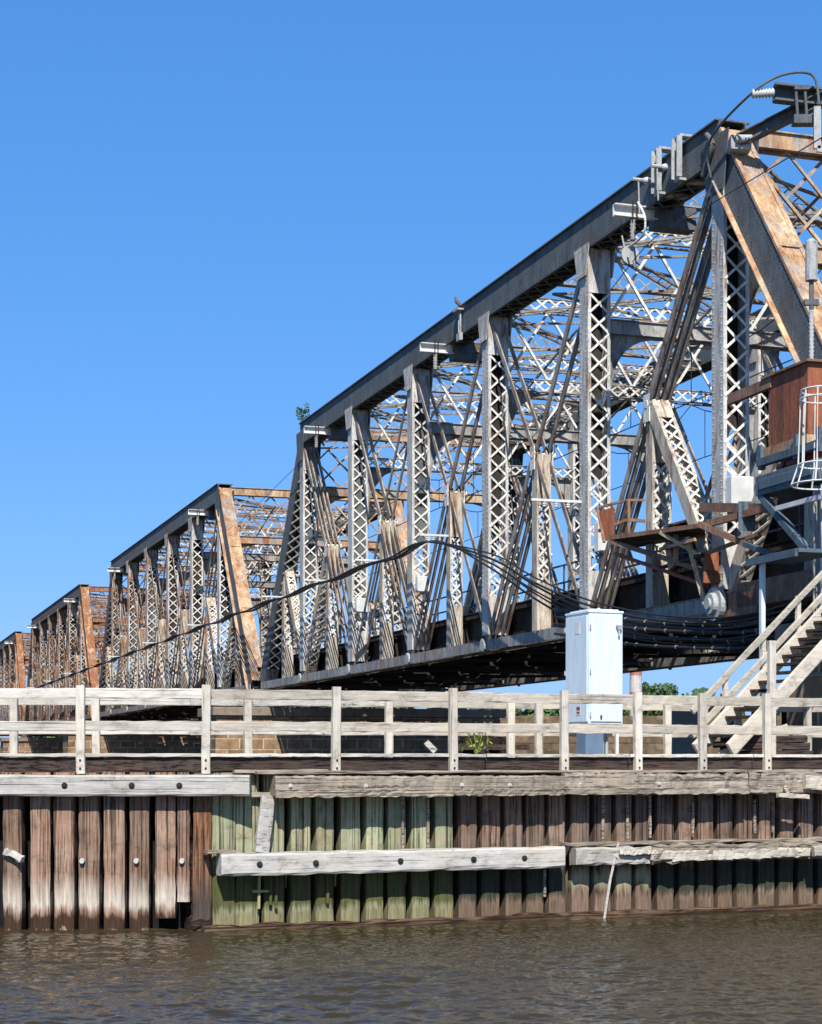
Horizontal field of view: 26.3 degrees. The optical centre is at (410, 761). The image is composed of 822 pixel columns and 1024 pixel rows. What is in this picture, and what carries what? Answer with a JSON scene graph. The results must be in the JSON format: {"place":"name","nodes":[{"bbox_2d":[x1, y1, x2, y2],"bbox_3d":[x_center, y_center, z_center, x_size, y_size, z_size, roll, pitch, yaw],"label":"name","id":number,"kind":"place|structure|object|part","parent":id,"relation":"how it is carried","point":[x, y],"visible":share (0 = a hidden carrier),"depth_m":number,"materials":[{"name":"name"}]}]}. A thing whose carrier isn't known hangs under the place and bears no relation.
{"place":"outdoors","nodes":[
{"label":"outdoors","id":0,"kind":"place"},
{"bbox_2d":[25,584,210,720],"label":"truss span","id":1,"kind":"object","parent":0,"point":[64,638],"visible":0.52,"depth_m":169.41,"materials":[{"name":"paint"}]},
{"bbox_2d":[27,625,38,633],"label":"wire bracket","id":2,"kind":"object","parent":1,"relation":"attached to","point":[32,626],"visible":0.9,"depth_m":193.04,"materials":[{"name":"white metal"}]},
{"bbox_2d":[64,598,90,608],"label":"wire bracket","id":3,"kind":"object","parent":1,"relation":"attached to","point":[69,600],"visible":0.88,"depth_m":161.79,"materials":[{"name":"white metal"}]},
{"bbox_2d":[38,541,808,687],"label":"power cable","id":4,"kind":"object","parent":1,"relation":"hanging from","point":[777,607],"visible":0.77,"depth_m":54.34,"materials":[{"name":"black rubber"}]},
{"bbox_2d":[0,909,821,1023],"bbox_3d":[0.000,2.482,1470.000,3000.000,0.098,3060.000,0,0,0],"label":"water","id":5,"kind":"structure","parent":0,"point":[764,967],"depth_m":20.51,"materials":[{"name":"brown liquid"}]},
{"bbox_2d":[0,734,62,774],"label":"stone pier","id":6,"kind":"structure","parent":5,"relation":"in","point":[29,744],"depth_m":204.82,"materials":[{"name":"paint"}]},
{"bbox_2d":[0,631,103,736],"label":"truss span","id":7,"kind":"object","parent":6,"relation":"on","point":[14,662],"visible":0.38,"depth_m":222.81,"materials":[{"name":"paint"}]},
{"bbox_2d":[5,641,24,648],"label":"wire bracket","id":8,"kind":"object","parent":7,"relation":"attached to","point":[9,642],"visible":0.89,"depth_m":219.01,"materials":[{"name":"white metal"}]},
{"bbox_2d":[63,719,201,774],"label":"stone pier","id":9,"kind":"structure","parent":5,"relation":"in","point":[149,743],"depth_m":148.41,"materials":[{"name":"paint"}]},
{"bbox_2d":[197,706,505,757],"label":"stone pier","id":10,"kind":"structure","parent":5,"relation":"in","point":[285,744],"depth_m":91.32,"materials":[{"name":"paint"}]},
{"bbox_2d":[99,483,444,716],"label":"truss span","id":11,"kind":"object","parent":10,"relation":"on","point":[230,564],"visible":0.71,"depth_m":111.32,"materials":[{"name":"paint"}]},
{"bbox_2d":[107,566,138,579],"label":"wire bracket","id":12,"kind":"object","parent":11,"relation":"attached to","point":[115,570],"visible":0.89,"depth_m":135.89,"materials":[{"name":"white metal"}]},
{"bbox_2d":[188,508,215,525],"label":"wire bracket","id":13,"kind":"object","parent":11,"relation":"attached to","point":[210,515],"visible":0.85,"depth_m":104.67,"materials":[{"name":"white metal"}]},
{"bbox_2d":[0,753,821,931],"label":"timber dock","id":14,"kind":"object","parent":5,"relation":"in","point":[313,840],"visible":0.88,"depth_m":26.73,"materials":[{"name":"brown wood"}]},
{"bbox_2d":[252,875,268,908],"bbox_3d":[-2.229,1.920,25.992,0.258,0.521,0.058,0,0,-21],"label":"mooring cleat","id":15,"kind":"object","parent":14,"relation":"attached to","point":[258,891],"visible":0.9,"depth_m":25.98,"materials":[{"name":"metal"}]},
{"bbox_2d":[0,685,821,773],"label":"timber fence","id":16,"kind":"object","parent":14,"relation":"on","point":[452,727],"visible":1,"depth_m":26.95,"materials":[{"name":"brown wood"}]},
{"bbox_2d":[0,698,821,757],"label":"timber fence","id":17,"kind":"object","parent":14,"relation":"on","point":[247,705],"visible":0.52,"depth_m":29.43,"materials":[{"name":"grey wood"}]},
{"bbox_2d":[424,740,436,752],"bbox_3d":[0.330,-0.248,29.520,0.232,0.232,0.080,0,0,0],"label":"scrap board","id":18,"kind":"object","parent":14,"relation":"on","point":[430,746],"visible":0.93,"depth_m":29.49,"materials":[{"name":"white wood"}]},
{"bbox_2d":[459,733,491,753],"bbox_3d":[1.100,-0.364,29.801,0.562,0.535,0.348,0,0,0],"label":"weed","id":19,"kind":"object","parent":14,"relation":"on","point":[476,740],"visible":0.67,"depth_m":29.78,"materials":[{"name":"green plant"}]},
{"bbox_2d":[564,608,623,753],"bbox_3d":[3.140,-1.348,30.073,0.708,2.555,0.940,0,0,-22],"label":"electrical cabinet","id":20,"kind":"object","parent":14,"relation":"on","point":[594,651],"visible":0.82,"depth_m":29.75,"materials":[{"name":"metal"}]},
{"bbox_3d":[2.827,-1.570,29.985,0.022,1.800,0.780,0,0,-22],"label":"door","id":21,"kind":"part","parent":20,"relation":"part of","materials":[{"name":"paint"}]},
{"bbox_3d":[3.301,-1.570,29.711,0.590,1.800,0.022,0,0,-22],"label":"door","id":22,"kind":"part","parent":20,"relation":"part of","materials":[{"name":"paint"}]},
{"bbox_2d":[690,570,821,757],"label":"wooden stairs","id":23,"kind":"structure","parent":14,"relation":"on","point":[793,646],"depth_m":31.69,"materials":[{"name":"brown wood"}]},
{"bbox_2d":[739,750,812,757],"bbox_3d":[6.386,-0.138,31.226,1.521,0.141,0.223,0,0,-9],"label":"timber baulk","id":24,"kind":"object","parent":14,"relation":"on","point":[780,752],"visible":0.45,"depth_m":31.16,"materials":[{"name":"brown wood"}]},
{"bbox_2d":[742,742,809,749],"bbox_3d":[6.385,-0.270,31.227,1.423,0.134,0.223,0,0,-10],"label":"timber baulk","id":25,"kind":"object","parent":24,"relation":"on","point":[787,746],"visible":0.69,"depth_m":31.16,"materials":[{"name":"brown wood"}]},
{"bbox_2d":[748,735,807,742],"bbox_3d":[6.385,-0.400,31.226,1.324,0.138,0.226,0,0,-11],"label":"timber baulk","id":26,"kind":"object","parent":25,"relation":"on","point":[793,738],"visible":0.61,"depth_m":31.18,"materials":[{"name":"brown wood"}]},
{"bbox_2d":[745,548,821,695],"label":"steel post","id":27,"kind":"object","parent":14,"relation":"on","point":[794,555],"visible":0.78,"depth_m":34.41,"materials":[{"name":"grey metal"}]},
{"bbox_2d":[458,736,529,757],"bbox_3d":[2.392,1.690,52.130,2.200,5.588,0.881,0,0,0],"label":"pile cluster","id":28,"kind":"object","parent":5,"relation":"in","point":[495,747],"visible":0.06,"depth_m":51.84,"materials":[{"name":"brown wood"}]},
{"bbox_2d":[603,842,619,917],"bbox_3d":[3.134,1.955,27.702,0.075,1.360,0.456,0,0,42],"label":"driftwood stick","id":29,"kind":"object","parent":5,"relation":"in","point":[609,883],"visible":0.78,"depth_m":27.70,"materials":[{"name":"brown wood"}]},
{"bbox_2d":[629,672,641,715],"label":"striped stack","id":30,"kind":"object","parent":5,"relation":"in","point":[635,681],"visible":0.1,"depth_m":149.56,"materials":[{"name":"concrete"}]},
{"bbox_2d":[672,711,697,757],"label":"concrete pillar","id":31,"kind":"structure","parent":5,"relation":"in","point":[681,745],"depth_m":59.40,"materials":[{"name":"blue"}]},
{"bbox_2d":[713,711,786,757],"bbox_3d":[8.624,1.546,44.127,2.200,5.877,0.875,0,0,0],"label":"pile cluster","id":32,"kind":"object","parent":5,"relation":"in","point":[783,722],"visible":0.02,"depth_m":43.85,"materials":[{"name":"brown wood"}]},
{"bbox_2d":[775,621,821,757],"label":"stone pier","id":33,"kind":"structure","parent":5,"relation":"in","point":[810,686],"depth_m":34.81,"materials":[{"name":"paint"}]},
{"bbox_2d":[755,426,821,613],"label":"steel platform","id":34,"kind":"structure","parent":33,"relation":"on","point":[777,483],"depth_m":36.37,"materials":[{"name":"blue paint"}]},
{"bbox_2d":[727,358,821,460],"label":"cabin","id":35,"kind":"object","parent":34,"relation":"on","point":[785,386],"visible":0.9,"depth_m":36.61,"materials":[{"name":"brown metal"}]},
{"bbox_2d":[791,385,821,489],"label":"caged ladder","id":36,"kind":"object","parent":35,"relation":"attached to","point":[802,467],"visible":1,"depth_m":33.57,"materials":[{"name":"white metal"}]},
{"bbox_2d":[804,238,818,358],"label":"insulator column","id":37,"kind":"structure","parent":35,"relation":"on","point":[811,262],"depth_m":36.38,"materials":[{"name":"ceramic"}]},
{"bbox_2d":[0,0,821,745],"label":"sky","id":38,"kind":"structure","parent":0,"point":[218,218],"materials":[{"name":"blue"}]},
{"bbox_2d":[260,118,821,691],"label":"truss span","id":39,"kind":"object","parent":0,"point":[482,636],"visible":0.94,"depth_m":59.03,"materials":[{"name":"paint"}]},
{"bbox_2d":[239,462,300,522],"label":"guy wire","id":40,"kind":"object","parent":39,"relation":"attached to","point":[256,505],"visible":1,"depth_m":90.28,"materials":[{"name":"grey metal"}]},
{"bbox_2d":[261,595,282,600],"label":"cable bracket","id":41,"kind":"object","parent":39,"relation":"attached to","point":[271,597],"visible":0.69,"depth_m":86.49,"materials":[{"name":"white metal"}]},
{"bbox_2d":[296,403,309,421],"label":"shrub","id":42,"kind":"object","parent":39,"relation":"on","point":[301,417],"visible":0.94,"depth_m":82.62,"materials":[{"name":"green plant"}]},
{"bbox_2d":[303,579,324,584],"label":"cable bracket","id":43,"kind":"object","parent":39,"relation":"attached to","point":[314,580],"visible":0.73,"depth_m":78.63,"materials":[{"name":"white metal"}]},
{"bbox_2d":[304,424,347,447],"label":"wire bracket","id":44,"kind":"object","parent":39,"relation":"attached to","point":[336,434],"visible":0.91,"depth_m":78.83,"materials":[{"name":"white metal"}]},
{"bbox_2d":[355,598,367,612],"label":"junction box","id":45,"kind":"object","parent":39,"relation":"attached to","point":[359,604],"visible":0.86,"depth_m":74.43,"materials":[{"name":"white metal"}]},
{"bbox_2d":[355,559,376,564],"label":"cable bracket","id":46,"kind":"object","parent":39,"relation":"attached to","point":[366,560],"visible":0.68,"depth_m":70.80,"materials":[{"name":"white metal"}]},
{"bbox_2d":[415,576,429,592],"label":"junction box","id":47,"kind":"object","parent":39,"relation":"attached to","point":[420,582],"visible":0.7,"depth_m":66.61,"materials":[{"name":"white metal"}]},
{"bbox_2d":[419,534,448,540],"bbox_3d":[0.846,-8.037,63.082,1.150,0.235,0.095,0,0,-18],"label":"cable bracket","id":48,"kind":"object","parent":39,"relation":"attached to","point":[433,535],"visible":0.98,"depth_m":63.03,"materials":[{"name":"white metal"}]},
{"bbox_2d":[43,540,749,686],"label":"power cable","id":49,"kind":"object","parent":48,"relation":"attached to","point":[563,615],"visible":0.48,"depth_m":55.79,"materials":[{"name":"black rubber"}]},
{"bbox_2d":[40,540,794,687],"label":"power cable","id":50,"kind":"object","parent":48,"relation":"attached to","point":[787,620],"visible":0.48,"depth_m":53.30,"materials":[{"name":"black rubber"}]},
{"bbox_2d":[35,541,806,687],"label":"power cable","id":51,"kind":"object","parent":48,"relation":"attached to","point":[636,622],"visible":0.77,"depth_m":51.66,"materials":[{"name":"black rubber"}]},
{"bbox_2d":[36,541,807,687],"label":"power cable","id":52,"kind":"object","parent":48,"relation":"attached to","point":[556,606],"visible":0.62,"depth_m":53.08,"materials":[{"name":"black rubber"}]},
{"bbox_2d":[39,540,808,687],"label":"power cable","id":53,"kind":"object","parent":48,"relation":"attached to","point":[681,622],"visible":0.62,"depth_m":49.98,"materials":[{"name":"black rubber"}]},
{"bbox_2d":[420,340,481,370],"bbox_3d":[1.448,-15.030,63.354,2.425,1.980,0.557,0,0,-18],"label":"wire bracket","id":54,"kind":"object","parent":39,"relation":"attached to","point":[461,354],"visible":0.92,"depth_m":63.21,"materials":[{"name":"white metal"}]},
{"bbox_2d":[453,307,464,341],"bbox_3d":[1.693,-15.242,61.357,0.300,1.087,0.500,0,0,-18],"label":"standoff post","id":55,"kind":"object","parent":39,"relation":"attached to","point":[459,335],"visible":1,"depth_m":61.25,"materials":[{"name":"white metal"}]},
{"bbox_2d":[454,297,460,306],"bbox_3d":[1.679,-16.034,61.340,0.300,0.467,0.159,-9,-4,25],"label":"bird","id":56,"kind":"object","parent":55,"relation":"on","point":[457,302],"visible":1,"depth_m":61.30},
{"bbox_2d":[531,498,580,507],"bbox_3d":[4.326,-7.549,51.450,1.725,0.235,0.095,0,0,-18],"label":"cable bracket","id":57,"kind":"object","parent":39,"relation":"attached to","point":[557,501],"visible":1,"depth_m":51.39,"materials":[{"name":"white metal"}]},
{"bbox_2d":[594,522,607,552],"bbox_3d":[5.554,-6.524,51.121,0.350,0.850,0.314,0,0,-18],"label":"junction box","id":58,"kind":"object","parent":39,"relation":"attached to","point":[599,545],"visible":0.47,"depth_m":50.99,"materials":[{"name":"white metal"}]},
{"bbox_2d":[621,235,638,264],"bbox_3d":[5.855,-13.841,47.799,0.531,0.765,0.542,0,0,-18],"label":"disc sign","id":59,"kind":"object","parent":39,"relation":"hanging from","point":[629,255],"visible":0.93,"depth_m":47.54,"materials":[{"name":"white metal"}]},
{"bbox_2d":[632,177,650,212],"bbox_3d":[6.766,-15.175,47.254,1.783,0.996,0.200,0,0,-18],"label":"insulator","id":60,"kind":"object","parent":39,"relation":"attached to","point":[646,180],"visible":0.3,"depth_m":47.02,"materials":[{"name":"grey ceramic"}]},
{"bbox_2d":[612,201,695,241],"bbox_3d":[6.561,-15.030,47.708,2.425,1.980,0.557,0,0,-18],"label":"wire bracket","id":61,"kind":"object","parent":39,"relation":"attached to","point":[660,219],"visible":0.92,"depth_m":47.59,"materials":[{"name":"white metal"}]},
{"bbox_2d":[628,201,645,247],"bbox_3d":[6.028,-14.365,46.803,0.060,1.082,1.051,0,0,-18],"label":"jumper lead","id":62,"kind":"object","parent":61,"relation":"hanging from","point":[642,235],"visible":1,"depth_m":46.51,"materials":[{"name":"white metal"}]},
{"bbox_2d":[650,163,667,200],"bbox_3d":[7.104,-15.238,46.369,1.676,0.996,0.200,0,0,-18],"label":"insulator","id":63,"kind":"object","parent":39,"relation":"attached to","point":[663,167],"visible":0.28,"depth_m":46.15,"materials":[{"name":"grey ceramic"}]},
{"bbox_2d":[554,632,766,649],"bbox_3d":[6.641,-3.217,45.026,0.104,1.241,15.186,0,0,-18],"label":"power cable","id":64,"kind":"object","parent":39,"relation":"attached to","point":[685,647],"visible":0.6,"depth_m":44.16,"materials":[{"name":"rubber"}]},
{"bbox_2d":[651,146,692,199],"bbox_3d":[6.922,-15.584,46.539,1.085,1.254,0.330,0,0,-18],"label":"clamped channel","id":65,"kind":"object","parent":39,"relation":"attached to","point":[656,156],"visible":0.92,"depth_m":46.44,"materials":[{"name":"metal"}]},
{"bbox_2d":[671,133,704,185],"bbox_3d":[7.289,-15.551,45.415,1.085,1.191,0.330,0,0,-18],"label":"clamped channel","id":66,"kind":"object","parent":39,"relation":"attached to","point":[676,159],"visible":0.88,"depth_m":45.28,"materials":[{"name":"metal"}]},
{"bbox_2d":[595,499,795,604],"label":"rusty walkway","id":67,"kind":"structure","parent":39,"relation":"attached to","point":[745,513],"depth_m":43.95,"materials":[{"name":"paint"}]},
{"bbox_2d":[700,132,714,177],"bbox_3d":[7.410,-15.171,43.829,0.160,1.098,0.640,0,0,-18],"label":"gusset strap","id":68,"kind":"object","parent":39,"relation":"attached to","point":[707,135],"visible":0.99,"depth_m":43.74,"materials":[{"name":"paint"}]},
{"bbox_2d":[655,512,776,562],"bbox_3d":[8.751,-5.905,47.807,2.400,1.370,6.400,0,0,-18],"label":"machinery housing","id":69,"kind":"object","parent":39,"relation":"on","point":[771,538],"visible":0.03,"depth_m":45.57,"materials":[{"name":"paint"}]},
{"bbox_2d":[611,137,821,289],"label":"guy wire","id":70,"kind":"object","parent":39,"relation":"attached to","point":[719,199],"visible":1,"depth_m":40.77,"materials":[{"name":"black metal"}]},
{"bbox_2d":[623,569,812,633],"bbox_3d":[7.542,-3.895,43.974,0.880,0.850,17.523,0,0,-18],"label":"chord casing","id":71,"kind":"object","parent":39,"relation":"attached to","point":[780,590],"visible":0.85,"depth_m":42.20,"materials":[{"name":"grey metal"}]},
{"bbox_2d":[554,615,766,634],"bbox_3d":[6.640,-3.660,45.028,0.124,1.370,15.188,0,0,-18],"label":"power cable","id":72,"kind":"object","parent":71,"relation":"attached to","point":[712,632],"visible":0.61,"depth_m":43.97,"materials":[{"name":"rubber"}]},
{"bbox_2d":[553,623,774,643],"bbox_3d":[6.679,-3.469,45.294,0.144,1.359,15.279,0,0,-18],"label":"power cable","id":73,"kind":"object","parent":71,"relation":"attached to","point":[740,640],"visible":0.59,"depth_m":44.16,"materials":[{"name":"rubber"}]},
{"bbox_2d":[553,607,809,627],"bbox_3d":[6.679,-3.884,45.295,0.154,1.451,15.279,0,0,-18],"label":"power cable","id":74,"kind":"object","parent":71,"relation":"attached to","point":[555,609],"visible":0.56,"depth_m":44.17,"materials":[{"name":"rubber"}]},
{"bbox_2d":[726,476,753,502],"bbox_3d":[8.110,-6.652,43.298,0.620,0.720,0.314,0,0,-18],"label":"junction box","id":75,"kind":"object","parent":39,"relation":"attached to","point":[739,488],"visible":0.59,"depth_m":43.15,"materials":[{"name":"white metal"}]},
{"bbox_2d":[728,82,821,153],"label":"outrigger arm","id":76,"kind":"object","parent":39,"relation":"attached to","point":[801,101],"visible":1,"depth_m":41.70},
{"bbox_2d":[706,71,819,178],"bbox_3d":[8.181,-15.391,42.190,0.972,1.792,3.358,0,0,-40],"label":"jumper cable","id":77,"kind":"object","parent":76,"relation":"attached to","point":[749,95],"visible":1,"depth_m":41.56,"materials":[{"name":"rubber"}]},
{"bbox_2d":[777,498,803,541],"bbox_3d":[11.146,-6.455,41.121,2.600,2.470,6.200,0,0,-18],"label":"machinery housing","id":78,"kind":"object","parent":39,"relation":"on","point":[791,514],"visible":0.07,"depth_m":42.94,"materials":[{"name":"paint"}]},
{"bbox_3d":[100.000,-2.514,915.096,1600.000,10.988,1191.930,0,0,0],"label":"far bank","id":79,"kind":"structure","parent":0,"visible":0},
{"bbox_2d":[33,687,780,737],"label":"woodland","id":80,"kind":"object","parent":79,"relation":"on","point":[555,712],"visible":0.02,"depth_m":388.06,"materials":[{"name":"green plant"}]},
{"bbox_2d":[493,709,522,715],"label":"broadleaf tree","id":81,"kind":"object","parent":79,"relation":"on","point":[518,713],"visible":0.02,"depth_m":345.20,"materials":[{"name":"green plant"}]},
{"bbox_2d":[642,681,678,715],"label":"broadleaf tree","id":82,"kind":"object","parent":79,"relation":"on","point":[648,689],"visible":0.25,"depth_m":329.06,"materials":[{"name":"green plant"}]},
{"label":"ground","id":83,"kind":"structure","parent":0,"visible":0},
{"bbox_2d":[500,716,781,757],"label":"stone wall","id":84,"kind":"structure","parent":83,"relation":"on","point":[652,745],"depth_m":127.79,"materials":[{"name":"stone"}]}
]}

